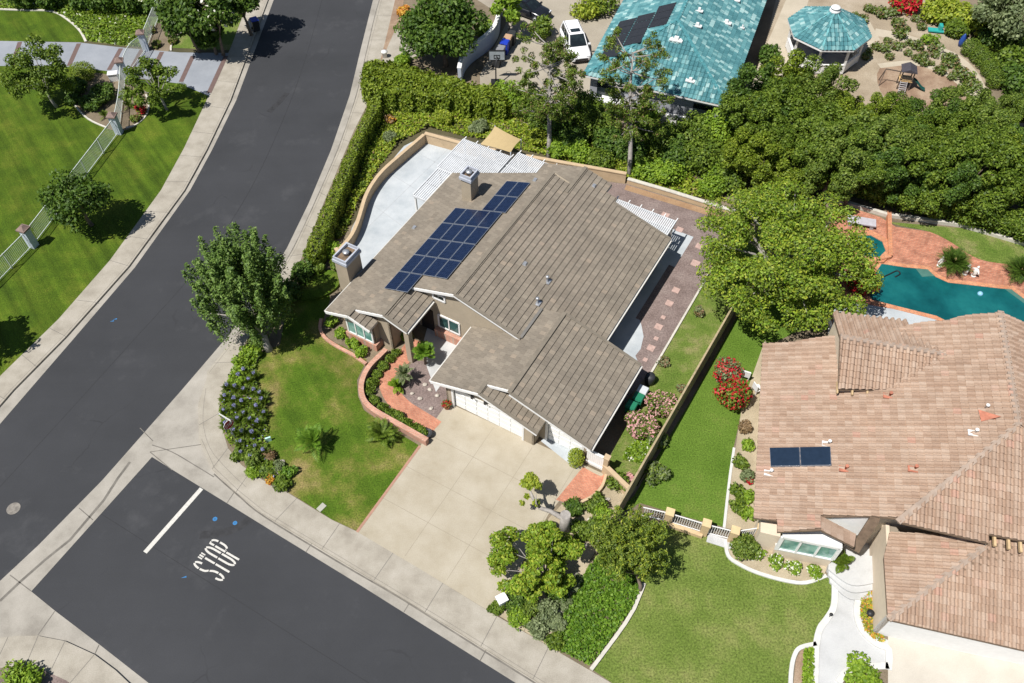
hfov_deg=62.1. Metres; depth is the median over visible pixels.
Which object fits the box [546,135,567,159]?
shrub
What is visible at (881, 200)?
hedge bush
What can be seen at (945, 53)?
shrub
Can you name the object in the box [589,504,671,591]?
feathery tree
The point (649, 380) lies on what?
barrel
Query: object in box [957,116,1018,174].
evergreen tree
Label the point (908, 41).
shrub
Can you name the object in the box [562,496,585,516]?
shrub
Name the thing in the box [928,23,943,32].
sun lounger
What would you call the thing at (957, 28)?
shrub
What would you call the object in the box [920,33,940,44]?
shrub
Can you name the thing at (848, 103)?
evergreen tree
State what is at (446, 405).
flower pot
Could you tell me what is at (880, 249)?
spa water
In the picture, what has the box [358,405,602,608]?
driveway
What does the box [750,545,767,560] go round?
shrub
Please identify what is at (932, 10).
shrub
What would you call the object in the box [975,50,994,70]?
topiary
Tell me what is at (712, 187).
shrub
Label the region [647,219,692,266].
back slab
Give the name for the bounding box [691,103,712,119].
window
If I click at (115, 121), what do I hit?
gate pillar
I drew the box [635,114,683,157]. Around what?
shrub
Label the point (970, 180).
evergreen tree
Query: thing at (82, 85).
shrub
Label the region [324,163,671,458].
house
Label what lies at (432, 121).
slope ground cover
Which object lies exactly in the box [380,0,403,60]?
planter
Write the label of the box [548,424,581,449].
garage door
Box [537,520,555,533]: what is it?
shrub
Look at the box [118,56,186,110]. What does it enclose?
lawn tree
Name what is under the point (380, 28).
pavement
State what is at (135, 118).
shrub
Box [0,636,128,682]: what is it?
pavement
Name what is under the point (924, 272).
pool step
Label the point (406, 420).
box bush
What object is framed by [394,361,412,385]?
yucca
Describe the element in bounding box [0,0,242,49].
groundcover bank
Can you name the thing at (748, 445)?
shrub
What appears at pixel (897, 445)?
neighbour house
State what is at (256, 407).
agapanthus
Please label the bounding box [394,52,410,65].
shrub
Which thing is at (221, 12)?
roadside tree
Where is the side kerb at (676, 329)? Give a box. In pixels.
[650,272,710,371]
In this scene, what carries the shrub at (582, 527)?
on the front planting at (580, 564)
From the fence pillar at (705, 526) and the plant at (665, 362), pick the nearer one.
the fence pillar at (705, 526)
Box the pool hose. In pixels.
[867,270,900,295]
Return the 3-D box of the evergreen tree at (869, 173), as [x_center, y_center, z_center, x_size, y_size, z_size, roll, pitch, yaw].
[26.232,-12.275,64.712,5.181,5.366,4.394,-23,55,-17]
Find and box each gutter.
[0,0,272,422]
[0,336,537,682]
[229,0,379,336]
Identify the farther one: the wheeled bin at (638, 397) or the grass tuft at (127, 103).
the grass tuft at (127, 103)
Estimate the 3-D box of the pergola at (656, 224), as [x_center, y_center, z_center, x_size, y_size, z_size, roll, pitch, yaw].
[9.492,-8.422,63.289,4.900,2.625,2.300,24,56,18]
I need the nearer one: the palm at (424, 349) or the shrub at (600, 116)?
the palm at (424, 349)
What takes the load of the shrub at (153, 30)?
on the groundcover bank
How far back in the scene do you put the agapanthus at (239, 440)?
52.93 m
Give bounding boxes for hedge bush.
[856,181,884,201]
[869,190,895,206]
[886,188,917,212]
[909,190,934,214]
[924,194,952,219]
[941,204,973,222]
[956,203,981,227]
[971,208,1009,233]
[988,208,1022,236]
[1009,208,1023,242]
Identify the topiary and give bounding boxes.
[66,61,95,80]
[567,448,584,468]
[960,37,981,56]
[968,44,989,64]
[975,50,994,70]
[980,58,1000,77]
[985,68,1006,88]
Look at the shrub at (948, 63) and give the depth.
77.61 m
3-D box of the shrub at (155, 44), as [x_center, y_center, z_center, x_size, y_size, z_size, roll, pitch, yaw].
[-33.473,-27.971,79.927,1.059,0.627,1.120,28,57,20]
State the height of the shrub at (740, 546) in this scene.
1.362 m
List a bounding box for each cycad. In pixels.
[936,245,973,277]
[1001,254,1023,283]
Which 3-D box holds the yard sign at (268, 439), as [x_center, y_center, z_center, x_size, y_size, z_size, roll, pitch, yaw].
[-15.290,6.138,53.326,0.350,0.400,0.100,-18,54,-14]
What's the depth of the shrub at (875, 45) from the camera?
79.44 m
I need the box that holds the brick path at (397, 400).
[379,339,440,431]
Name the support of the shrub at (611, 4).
on the drive at (594, 29)
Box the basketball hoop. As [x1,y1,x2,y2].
[488,50,504,85]
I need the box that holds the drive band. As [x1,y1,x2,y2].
[14,42,227,92]
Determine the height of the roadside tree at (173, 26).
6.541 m
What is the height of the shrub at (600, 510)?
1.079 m
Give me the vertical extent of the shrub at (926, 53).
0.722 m
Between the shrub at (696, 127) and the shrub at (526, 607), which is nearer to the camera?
the shrub at (526, 607)
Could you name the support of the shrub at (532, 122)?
on the slope cover soil
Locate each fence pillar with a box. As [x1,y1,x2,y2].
[663,507,674,524]
[700,518,711,536]
[727,525,740,542]
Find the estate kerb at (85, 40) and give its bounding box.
[0,8,172,127]
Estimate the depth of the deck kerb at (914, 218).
65.42 m
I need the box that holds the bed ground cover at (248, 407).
[218,342,283,478]
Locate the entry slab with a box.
[424,328,455,390]
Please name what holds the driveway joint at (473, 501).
on the driveway
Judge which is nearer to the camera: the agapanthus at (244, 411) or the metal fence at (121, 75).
the agapanthus at (244, 411)
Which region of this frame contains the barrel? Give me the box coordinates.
[644,372,654,385]
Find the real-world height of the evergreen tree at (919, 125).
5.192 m
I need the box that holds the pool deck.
[824,204,1023,324]
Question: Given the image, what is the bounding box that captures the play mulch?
[877,66,965,107]
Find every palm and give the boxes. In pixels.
[294,422,329,461]
[365,417,402,445]
[412,340,434,364]
[832,548,854,572]
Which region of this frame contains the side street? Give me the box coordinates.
[31,457,514,682]
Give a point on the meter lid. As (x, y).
(320, 507)
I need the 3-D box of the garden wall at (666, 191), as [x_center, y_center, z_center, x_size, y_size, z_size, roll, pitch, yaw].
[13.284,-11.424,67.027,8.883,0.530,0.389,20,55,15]
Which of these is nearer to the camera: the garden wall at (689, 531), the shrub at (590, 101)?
the garden wall at (689, 531)
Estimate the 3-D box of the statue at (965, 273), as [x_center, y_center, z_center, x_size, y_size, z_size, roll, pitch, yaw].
[33.132,-5.275,61.824,0.395,1.020,0.668,0,52,0]
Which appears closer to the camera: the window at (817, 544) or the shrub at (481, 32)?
the window at (817, 544)
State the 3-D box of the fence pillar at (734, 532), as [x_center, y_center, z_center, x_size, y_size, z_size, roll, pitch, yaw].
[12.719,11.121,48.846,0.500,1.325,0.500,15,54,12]
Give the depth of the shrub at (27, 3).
83.09 m
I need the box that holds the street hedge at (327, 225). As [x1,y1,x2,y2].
[306,97,382,265]
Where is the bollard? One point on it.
(384, 53)
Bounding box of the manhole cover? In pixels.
[6,502,20,514]
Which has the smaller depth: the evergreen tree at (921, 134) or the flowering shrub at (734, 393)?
the flowering shrub at (734, 393)
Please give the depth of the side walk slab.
61.30 m
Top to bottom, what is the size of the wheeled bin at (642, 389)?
1.021 m
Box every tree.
[0,33,76,107]
[35,166,113,233]
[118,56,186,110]
[151,0,207,52]
[171,0,242,55]
[181,221,296,355]
[190,23,223,54]
[227,0,259,35]
[393,0,490,67]
[486,522,584,603]
[488,0,521,30]
[508,22,586,157]
[519,471,570,535]
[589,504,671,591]
[595,26,674,175]
[694,176,884,335]
[718,89,781,149]
[721,126,786,188]
[725,61,791,129]
[736,130,804,196]
[742,72,817,133]
[743,116,796,143]
[758,48,826,116]
[771,115,811,168]
[784,87,845,158]
[787,113,847,189]
[791,53,859,123]
[796,114,883,189]
[798,123,869,201]
[827,145,886,206]
[830,96,876,135]
[832,88,874,118]
[843,108,907,190]
[854,92,897,116]
[865,136,930,204]
[874,127,930,188]
[878,90,922,125]
[882,114,917,141]
[893,136,965,214]
[904,116,943,141]
[905,89,964,138]
[908,158,985,206]
[921,100,982,138]
[921,135,953,190]
[923,82,992,130]
[939,155,983,182]
[946,130,1023,217]
[954,95,1013,134]
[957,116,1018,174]
[966,95,1009,115]
[970,0,1023,40]
[970,153,1023,216]
[990,132,1023,207]
[999,89,1023,126]
[1000,107,1022,124]
[1000,121,1023,142]
[1007,98,1023,126]
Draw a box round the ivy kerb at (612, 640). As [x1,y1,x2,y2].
[590,583,645,670]
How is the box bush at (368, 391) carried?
on the lot at (611, 436)
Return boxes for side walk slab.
[626,261,667,317]
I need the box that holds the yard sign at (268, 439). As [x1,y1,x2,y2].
[265,436,271,442]
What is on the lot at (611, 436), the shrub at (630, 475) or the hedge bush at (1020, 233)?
the hedge bush at (1020, 233)
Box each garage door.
[455,390,521,436]
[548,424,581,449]
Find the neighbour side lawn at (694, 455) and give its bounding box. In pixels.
[623,275,827,526]
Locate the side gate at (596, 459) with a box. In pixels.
[585,450,611,472]
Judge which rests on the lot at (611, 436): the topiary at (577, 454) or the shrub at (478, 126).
the topiary at (577, 454)
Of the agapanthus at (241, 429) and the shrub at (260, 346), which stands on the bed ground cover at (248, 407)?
the agapanthus at (241, 429)
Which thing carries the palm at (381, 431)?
on the front lawn at (309, 375)
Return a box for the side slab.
[541,314,643,468]
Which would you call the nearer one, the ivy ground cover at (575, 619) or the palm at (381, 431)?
the ivy ground cover at (575, 619)
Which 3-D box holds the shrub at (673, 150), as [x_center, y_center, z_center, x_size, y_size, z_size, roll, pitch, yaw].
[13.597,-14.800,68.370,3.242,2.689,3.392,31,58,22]
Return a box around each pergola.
[413,168,450,210]
[437,137,513,184]
[501,150,545,172]
[616,196,677,236]
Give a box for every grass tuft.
[99,110,107,120]
[123,101,134,110]
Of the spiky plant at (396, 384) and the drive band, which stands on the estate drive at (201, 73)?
the drive band
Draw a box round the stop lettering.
[193,539,238,580]
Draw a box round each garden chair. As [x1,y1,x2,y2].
[742,370,750,378]
[752,381,759,394]
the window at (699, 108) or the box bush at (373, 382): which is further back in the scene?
the window at (699, 108)
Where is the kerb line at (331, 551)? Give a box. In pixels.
[202,391,544,682]
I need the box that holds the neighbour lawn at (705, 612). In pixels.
[594,521,830,682]
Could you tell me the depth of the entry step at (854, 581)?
47.57 m
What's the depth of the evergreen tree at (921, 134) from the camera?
63.75 m
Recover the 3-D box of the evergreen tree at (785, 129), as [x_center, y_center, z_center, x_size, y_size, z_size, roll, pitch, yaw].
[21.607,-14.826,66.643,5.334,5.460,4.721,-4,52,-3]
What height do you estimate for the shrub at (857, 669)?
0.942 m
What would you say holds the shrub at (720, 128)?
on the lot at (611, 436)
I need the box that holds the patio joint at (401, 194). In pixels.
[357,149,447,237]
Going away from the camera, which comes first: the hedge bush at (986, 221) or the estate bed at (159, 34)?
the hedge bush at (986, 221)
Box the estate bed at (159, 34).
[148,0,209,50]
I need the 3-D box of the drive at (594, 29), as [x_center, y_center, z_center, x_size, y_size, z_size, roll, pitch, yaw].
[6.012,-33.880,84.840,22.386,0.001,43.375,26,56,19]
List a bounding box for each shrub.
[0,659,44,682]
[8,0,33,10]
[35,0,61,9]
[61,76,87,95]
[64,90,82,104]
[68,0,92,9]
[78,94,104,111]
[84,0,117,13]
[88,82,117,103]
[113,0,141,14]
[128,114,141,122]
[139,0,159,14]
[144,24,155,33]
[151,39,160,48]
[168,37,177,44]
[227,369,246,386]
[229,442,248,462]
[231,354,253,371]
[238,344,262,361]
[243,447,263,466]
[244,463,260,479]
[248,333,268,348]
[257,460,275,478]
[261,450,276,461]
[271,459,284,471]
[272,473,292,491]
[280,276,302,301]
[280,465,298,479]
[291,258,313,287]
[302,248,326,262]
[310,261,325,274]
[323,315,339,327]
[324,239,340,259]
[329,257,336,270]
[334,326,346,339]
[345,336,359,350]
[353,344,367,357]
[382,130,397,141]
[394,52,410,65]
[396,4,409,16]
[434,109,452,125]
[468,118,489,133]
[475,19,492,36]
[486,600,505,615]
[494,79,525,113]
[505,592,525,614]
[507,604,530,631]
[511,88,547,122]
[520,596,541,618]
[523,617,548,640]
[525,111,551,132]
[529,14,553,41]
[529,128,546,146]
[536,598,558,623]
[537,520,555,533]
[540,103,573,135]
[543,631,564,652]
[545,574,570,603]
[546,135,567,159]
[546,611,567,631]
[554,597,572,611]
[556,125,588,148]
[562,138,591,164]
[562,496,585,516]
[564,89,603,127]
[565,573,582,591]
[569,0,607,20]
[570,518,593,542]
[576,101,621,140]
[583,490,608,514]
[586,147,615,168]
[586,516,603,540]
[590,0,619,16]
[591,124,623,157]
[592,502,613,524]
[605,470,630,492]
[614,136,649,164]
[624,100,659,133]
[624,409,659,439]
[624,472,633,482]
[631,157,662,183]
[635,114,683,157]
[643,389,678,417]
[644,460,671,486]
[647,429,668,449]
[655,159,686,185]
[659,134,698,172]
[664,110,712,145]
[681,137,724,177]
[697,164,727,197]
[699,107,734,144]
[710,154,750,195]
[712,376,753,411]
[713,356,743,382]
[728,481,745,497]
[728,496,745,515]
[729,531,761,560]
[732,452,749,470]
[737,419,751,433]
[739,468,754,484]
[740,488,754,504]
[741,438,754,451]
[741,505,754,521]
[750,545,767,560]
[758,43,781,63]
[768,553,783,571]
[782,560,802,575]
[806,564,823,581]
[843,650,882,682]
[844,268,880,294]
[855,14,868,22]
[861,52,872,60]
[863,3,872,11]
[865,47,873,53]
[869,5,878,13]
[870,41,882,50]
[875,5,891,18]
[878,42,890,52]
[883,37,893,42]
[884,52,894,60]
[888,0,922,15]
[888,5,900,16]
[890,16,906,28]
[890,40,902,49]
[891,26,908,38]
[903,48,912,55]
[905,38,913,46]
[910,14,920,21]
[910,39,924,50]
[911,52,924,62]
[916,22,927,29]
[918,0,958,25]
[919,57,930,66]
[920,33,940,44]
[920,50,929,57]
[927,38,945,52]
[930,50,940,57]
[933,63,948,75]
[940,58,954,67]
[941,0,974,30]
[941,52,953,59]
[943,17,969,38]
[943,54,959,67]
[946,71,957,79]
[952,64,968,75]
[958,68,976,81]
[962,79,971,87]
[967,9,1001,37]
[968,78,982,90]
[976,23,1000,48]
[988,25,1023,53]
[993,44,1023,68]
[999,60,1023,90]
[1001,71,1023,97]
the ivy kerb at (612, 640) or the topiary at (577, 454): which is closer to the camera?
the ivy kerb at (612, 640)
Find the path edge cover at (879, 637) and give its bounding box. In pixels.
[859,591,885,641]
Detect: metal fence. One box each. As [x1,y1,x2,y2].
[0,234,30,278]
[29,120,117,239]
[114,65,125,121]
[143,0,162,43]
[642,507,664,519]
[672,514,701,530]
[707,525,730,538]
[739,528,756,535]
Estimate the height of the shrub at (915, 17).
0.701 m
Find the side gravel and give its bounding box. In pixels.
[608,182,722,408]
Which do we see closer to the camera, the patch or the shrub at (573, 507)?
the shrub at (573, 507)
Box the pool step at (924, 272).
[916,268,1023,302]
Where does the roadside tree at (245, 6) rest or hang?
on the pavement at (31, 359)
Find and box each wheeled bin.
[249,16,259,31]
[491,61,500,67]
[496,45,505,49]
[500,39,509,54]
[503,34,512,49]
[507,30,516,45]
[624,399,637,414]
[632,391,644,409]
[636,384,649,401]
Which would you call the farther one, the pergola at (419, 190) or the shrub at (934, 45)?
the shrub at (934, 45)
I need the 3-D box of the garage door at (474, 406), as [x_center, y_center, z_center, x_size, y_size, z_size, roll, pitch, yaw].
[-1.468,4.442,53.572,5.000,2.100,0.070,24,56,18]
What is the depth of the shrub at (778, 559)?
48.15 m
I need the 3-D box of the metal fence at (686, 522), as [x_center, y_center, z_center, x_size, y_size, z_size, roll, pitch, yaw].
[10.142,10.526,49.364,2.141,1.020,0.050,15,54,12]
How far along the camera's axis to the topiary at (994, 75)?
75.28 m
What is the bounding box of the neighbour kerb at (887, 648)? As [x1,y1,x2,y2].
[723,447,892,682]
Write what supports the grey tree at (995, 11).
on the lot at (611, 436)
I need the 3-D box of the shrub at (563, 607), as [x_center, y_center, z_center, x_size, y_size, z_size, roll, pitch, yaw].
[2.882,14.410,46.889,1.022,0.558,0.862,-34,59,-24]
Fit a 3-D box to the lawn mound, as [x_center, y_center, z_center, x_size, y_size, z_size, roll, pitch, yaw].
[-13.786,-4.045,61.428,2.751,0.270,2.806,0,52,0]
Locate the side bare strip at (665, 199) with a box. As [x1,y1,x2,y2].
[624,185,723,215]
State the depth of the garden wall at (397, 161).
67.76 m
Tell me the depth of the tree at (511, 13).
78.31 m
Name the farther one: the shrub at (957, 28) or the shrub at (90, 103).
the shrub at (957, 28)
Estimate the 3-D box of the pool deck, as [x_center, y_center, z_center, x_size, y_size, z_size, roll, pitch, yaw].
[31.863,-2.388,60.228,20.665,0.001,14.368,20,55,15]
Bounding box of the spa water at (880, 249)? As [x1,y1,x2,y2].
[858,236,884,256]
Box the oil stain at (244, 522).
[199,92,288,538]
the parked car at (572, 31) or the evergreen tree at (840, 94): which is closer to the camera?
the evergreen tree at (840, 94)
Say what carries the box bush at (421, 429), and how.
on the lot at (611, 436)
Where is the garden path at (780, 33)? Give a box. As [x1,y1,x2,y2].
[754,0,984,96]
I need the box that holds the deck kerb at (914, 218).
[824,194,1023,245]
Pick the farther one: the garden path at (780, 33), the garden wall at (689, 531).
the garden path at (780, 33)
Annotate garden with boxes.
[765,0,987,124]
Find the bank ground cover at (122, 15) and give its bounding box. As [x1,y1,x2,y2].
[0,0,149,46]
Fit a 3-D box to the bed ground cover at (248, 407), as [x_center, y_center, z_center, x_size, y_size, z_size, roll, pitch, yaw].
[-16.998,4.742,54.400,3.500,0.582,11.905,-15,54,-12]
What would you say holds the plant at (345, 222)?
on the slope cover soil
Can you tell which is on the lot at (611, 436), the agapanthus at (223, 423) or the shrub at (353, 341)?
the shrub at (353, 341)
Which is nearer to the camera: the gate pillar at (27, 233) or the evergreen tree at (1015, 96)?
the gate pillar at (27, 233)
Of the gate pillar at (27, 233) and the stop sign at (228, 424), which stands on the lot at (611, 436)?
the stop sign at (228, 424)
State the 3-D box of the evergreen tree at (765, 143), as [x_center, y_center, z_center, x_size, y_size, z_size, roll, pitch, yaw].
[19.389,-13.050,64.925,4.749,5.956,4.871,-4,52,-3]
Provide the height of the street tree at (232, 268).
9.302 m
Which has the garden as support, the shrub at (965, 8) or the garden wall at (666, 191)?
the shrub at (965, 8)
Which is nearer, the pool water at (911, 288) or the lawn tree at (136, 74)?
the pool water at (911, 288)
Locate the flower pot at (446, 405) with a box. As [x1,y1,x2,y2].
[441,399,451,409]
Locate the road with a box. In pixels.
[0,0,372,579]
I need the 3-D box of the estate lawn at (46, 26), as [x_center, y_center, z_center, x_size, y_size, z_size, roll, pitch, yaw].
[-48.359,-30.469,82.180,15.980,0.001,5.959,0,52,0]
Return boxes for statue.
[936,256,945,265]
[962,265,970,275]
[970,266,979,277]
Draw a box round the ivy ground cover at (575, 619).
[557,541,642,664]
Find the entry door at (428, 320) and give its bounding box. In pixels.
[422,310,434,330]
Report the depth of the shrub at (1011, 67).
74.58 m
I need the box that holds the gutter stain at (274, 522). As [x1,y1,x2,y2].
[0,0,535,682]
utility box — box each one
[107,70,118,81]
[495,592,508,605]
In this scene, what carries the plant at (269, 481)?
on the lot at (611, 436)
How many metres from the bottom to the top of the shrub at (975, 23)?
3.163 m
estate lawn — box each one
[0,10,83,41]
[0,66,207,375]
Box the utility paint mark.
[110,318,236,577]
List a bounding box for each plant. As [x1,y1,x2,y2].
[134,105,147,113]
[265,473,274,484]
[333,229,342,238]
[339,218,348,225]
[356,181,365,187]
[362,164,370,169]
[366,153,375,161]
[384,114,395,123]
[388,377,404,393]
[656,355,669,367]
[676,383,685,392]
[693,305,704,317]
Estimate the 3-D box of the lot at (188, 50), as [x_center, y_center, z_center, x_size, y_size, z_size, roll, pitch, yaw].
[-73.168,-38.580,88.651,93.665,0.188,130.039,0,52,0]
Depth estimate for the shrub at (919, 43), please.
79.39 m
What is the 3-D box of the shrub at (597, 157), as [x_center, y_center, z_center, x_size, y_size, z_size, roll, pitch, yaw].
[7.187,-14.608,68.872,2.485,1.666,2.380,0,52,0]
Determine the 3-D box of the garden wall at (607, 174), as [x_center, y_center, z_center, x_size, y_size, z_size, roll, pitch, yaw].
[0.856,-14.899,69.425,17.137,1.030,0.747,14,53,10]
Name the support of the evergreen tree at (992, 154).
on the lot at (611, 436)
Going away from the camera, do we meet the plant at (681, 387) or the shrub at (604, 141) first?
the plant at (681, 387)
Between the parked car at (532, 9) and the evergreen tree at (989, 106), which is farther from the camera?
the parked car at (532, 9)
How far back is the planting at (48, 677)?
44.58 m
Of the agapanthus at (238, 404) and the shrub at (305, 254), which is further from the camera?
the shrub at (305, 254)
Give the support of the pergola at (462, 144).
on the patio at (377, 235)
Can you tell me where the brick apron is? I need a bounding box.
[556,467,603,501]
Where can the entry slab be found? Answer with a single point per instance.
(443, 348)
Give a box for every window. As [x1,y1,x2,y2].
[345,318,374,343]
[432,294,445,302]
[437,313,460,335]
[596,82,623,96]
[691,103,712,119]
[774,531,841,560]
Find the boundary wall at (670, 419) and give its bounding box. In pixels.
[595,301,737,554]
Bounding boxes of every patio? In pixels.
[351,142,535,267]
[833,300,934,323]
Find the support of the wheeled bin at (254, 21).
on the pavement at (31, 359)
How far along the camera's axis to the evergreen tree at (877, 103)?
67.50 m
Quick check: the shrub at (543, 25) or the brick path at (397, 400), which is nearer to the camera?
the brick path at (397, 400)
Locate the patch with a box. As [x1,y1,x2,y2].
[382,29,436,62]
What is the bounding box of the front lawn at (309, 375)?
[254,287,417,529]
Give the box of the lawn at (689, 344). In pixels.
[609,231,764,484]
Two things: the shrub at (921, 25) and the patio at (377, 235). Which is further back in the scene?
the shrub at (921, 25)
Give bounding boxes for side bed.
[570,483,623,550]
[726,341,765,532]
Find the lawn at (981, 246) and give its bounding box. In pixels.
[892,222,1023,263]
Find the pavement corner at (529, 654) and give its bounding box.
[198,363,609,682]
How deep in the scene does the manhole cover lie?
50.74 m
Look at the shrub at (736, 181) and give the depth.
66.43 m
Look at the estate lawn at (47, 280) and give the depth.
68.22 m
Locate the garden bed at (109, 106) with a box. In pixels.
[76,73,149,129]
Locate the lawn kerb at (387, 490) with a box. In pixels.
[356,446,420,531]
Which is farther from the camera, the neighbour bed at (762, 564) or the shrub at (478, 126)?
the shrub at (478, 126)
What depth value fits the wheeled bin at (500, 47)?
77.84 m
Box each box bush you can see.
[364,386,375,396]
[366,377,379,388]
[368,395,379,405]
[371,369,381,378]
[376,402,388,412]
[377,360,388,371]
[385,354,395,362]
[385,408,395,416]
[391,348,401,356]
[391,410,404,421]
[401,417,412,425]
[408,422,420,429]
[414,425,427,435]
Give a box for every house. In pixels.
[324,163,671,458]
[584,0,766,124]
[753,310,1023,664]
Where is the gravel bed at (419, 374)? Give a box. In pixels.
[400,360,446,417]
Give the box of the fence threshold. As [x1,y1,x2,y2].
[706,534,730,548]
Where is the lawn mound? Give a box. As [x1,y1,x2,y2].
[300,270,339,300]
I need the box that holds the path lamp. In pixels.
[867,609,874,616]
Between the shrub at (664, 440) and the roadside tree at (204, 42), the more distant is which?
the roadside tree at (204, 42)
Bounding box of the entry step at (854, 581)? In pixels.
[826,553,872,600]
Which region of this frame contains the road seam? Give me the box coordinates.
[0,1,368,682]
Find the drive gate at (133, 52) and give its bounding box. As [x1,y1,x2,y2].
[122,37,144,66]
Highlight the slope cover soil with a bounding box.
[336,112,723,229]
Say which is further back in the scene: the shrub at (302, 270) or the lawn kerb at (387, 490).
the shrub at (302, 270)
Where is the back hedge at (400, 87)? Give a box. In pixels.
[358,59,512,121]
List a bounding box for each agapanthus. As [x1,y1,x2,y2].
[217,390,230,405]
[217,417,235,431]
[219,406,229,416]
[220,381,231,392]
[227,392,239,404]
[227,425,239,436]
[228,382,241,393]
[229,402,240,414]
[232,413,246,425]
[233,436,248,446]
[234,396,249,410]
[235,426,250,437]
[236,384,251,395]
[236,408,250,417]
[238,366,251,375]
[244,414,258,424]
[245,375,256,385]
[246,426,259,441]
[247,385,261,396]
[248,369,260,380]
[249,402,264,414]
[249,440,262,448]
[250,417,264,430]
[251,387,269,398]
[255,394,269,404]
[257,408,271,418]
[257,444,271,457]
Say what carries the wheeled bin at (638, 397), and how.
on the lawn at (689, 344)
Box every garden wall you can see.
[318,318,367,365]
[338,134,425,248]
[358,348,428,445]
[424,132,626,183]
[579,474,606,503]
[602,465,628,493]
[627,177,734,214]
[669,522,702,538]
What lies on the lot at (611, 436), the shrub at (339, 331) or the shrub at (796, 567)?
the shrub at (339, 331)
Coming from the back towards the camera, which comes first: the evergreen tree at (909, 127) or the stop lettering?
the evergreen tree at (909, 127)
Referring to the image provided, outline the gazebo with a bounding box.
[785,4,871,73]
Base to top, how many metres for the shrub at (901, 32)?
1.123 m
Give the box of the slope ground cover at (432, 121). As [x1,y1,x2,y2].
[336,108,728,238]
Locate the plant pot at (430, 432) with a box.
[423,428,432,438]
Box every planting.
[0,667,68,682]
[499,474,645,652]
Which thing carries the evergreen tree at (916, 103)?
on the lot at (611, 436)
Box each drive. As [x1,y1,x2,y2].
[0,41,228,95]
[478,0,622,129]
[888,637,1023,682]
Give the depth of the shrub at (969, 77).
76.14 m
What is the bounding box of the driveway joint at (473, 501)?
[385,427,573,578]
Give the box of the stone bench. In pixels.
[847,215,875,229]
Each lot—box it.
[36,18,241,82]
[219,0,1023,682]
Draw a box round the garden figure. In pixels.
[958,34,965,46]
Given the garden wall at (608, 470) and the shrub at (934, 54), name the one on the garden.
the shrub at (934, 54)
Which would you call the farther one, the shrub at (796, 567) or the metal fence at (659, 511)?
the metal fence at (659, 511)
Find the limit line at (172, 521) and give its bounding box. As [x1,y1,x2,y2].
[143,488,202,552]
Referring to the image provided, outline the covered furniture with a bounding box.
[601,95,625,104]
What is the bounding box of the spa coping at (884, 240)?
[846,230,887,263]
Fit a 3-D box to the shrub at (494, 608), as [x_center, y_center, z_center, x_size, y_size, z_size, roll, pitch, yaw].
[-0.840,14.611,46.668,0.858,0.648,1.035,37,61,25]
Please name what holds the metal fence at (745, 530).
attached to the fence pillar
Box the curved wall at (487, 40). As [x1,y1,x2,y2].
[457,15,500,79]
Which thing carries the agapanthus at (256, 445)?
on the bed ground cover at (248, 407)
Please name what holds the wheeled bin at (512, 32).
on the drive at (594, 29)
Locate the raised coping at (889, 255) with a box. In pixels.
[877,210,892,260]
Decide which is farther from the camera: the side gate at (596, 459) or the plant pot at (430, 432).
the plant pot at (430, 432)
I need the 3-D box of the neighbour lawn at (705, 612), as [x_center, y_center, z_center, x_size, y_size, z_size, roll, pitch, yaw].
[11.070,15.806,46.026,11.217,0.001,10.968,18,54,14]
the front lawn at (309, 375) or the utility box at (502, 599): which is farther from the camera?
the front lawn at (309, 375)
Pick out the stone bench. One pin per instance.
(869, 222)
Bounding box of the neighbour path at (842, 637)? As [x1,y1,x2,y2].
[819,543,887,682]
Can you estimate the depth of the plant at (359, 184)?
67.72 m
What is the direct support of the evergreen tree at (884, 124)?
on the lot at (611, 436)
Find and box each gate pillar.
[15,224,38,248]
[105,112,123,134]
[114,57,128,79]
[135,29,149,51]
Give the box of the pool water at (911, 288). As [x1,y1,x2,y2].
[870,264,1023,321]
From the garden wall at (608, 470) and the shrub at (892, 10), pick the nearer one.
the garden wall at (608, 470)
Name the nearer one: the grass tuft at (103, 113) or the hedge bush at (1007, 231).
the hedge bush at (1007, 231)
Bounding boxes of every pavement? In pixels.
[0,0,267,405]
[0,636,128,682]
[207,0,394,371]
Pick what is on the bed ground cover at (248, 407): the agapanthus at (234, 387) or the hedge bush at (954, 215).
the agapanthus at (234, 387)
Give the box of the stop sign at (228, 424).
[219,413,235,438]
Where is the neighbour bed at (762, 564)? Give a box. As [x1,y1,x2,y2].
[728,542,826,580]
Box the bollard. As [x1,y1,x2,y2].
[381,49,387,57]
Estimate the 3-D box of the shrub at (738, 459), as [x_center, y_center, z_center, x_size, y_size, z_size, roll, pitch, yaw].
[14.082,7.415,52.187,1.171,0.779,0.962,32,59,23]
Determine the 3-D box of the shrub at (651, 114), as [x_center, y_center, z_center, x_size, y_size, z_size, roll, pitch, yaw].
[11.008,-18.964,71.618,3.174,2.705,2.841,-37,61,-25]
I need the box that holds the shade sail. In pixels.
[480,125,521,157]
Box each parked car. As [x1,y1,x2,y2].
[506,0,551,22]
[559,19,590,61]
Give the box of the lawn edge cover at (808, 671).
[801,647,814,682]
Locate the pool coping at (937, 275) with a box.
[863,261,1023,320]
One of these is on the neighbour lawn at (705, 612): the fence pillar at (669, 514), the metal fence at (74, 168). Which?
the fence pillar at (669, 514)
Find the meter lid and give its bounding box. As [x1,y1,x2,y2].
[316,503,325,511]
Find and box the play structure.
[878,62,924,93]

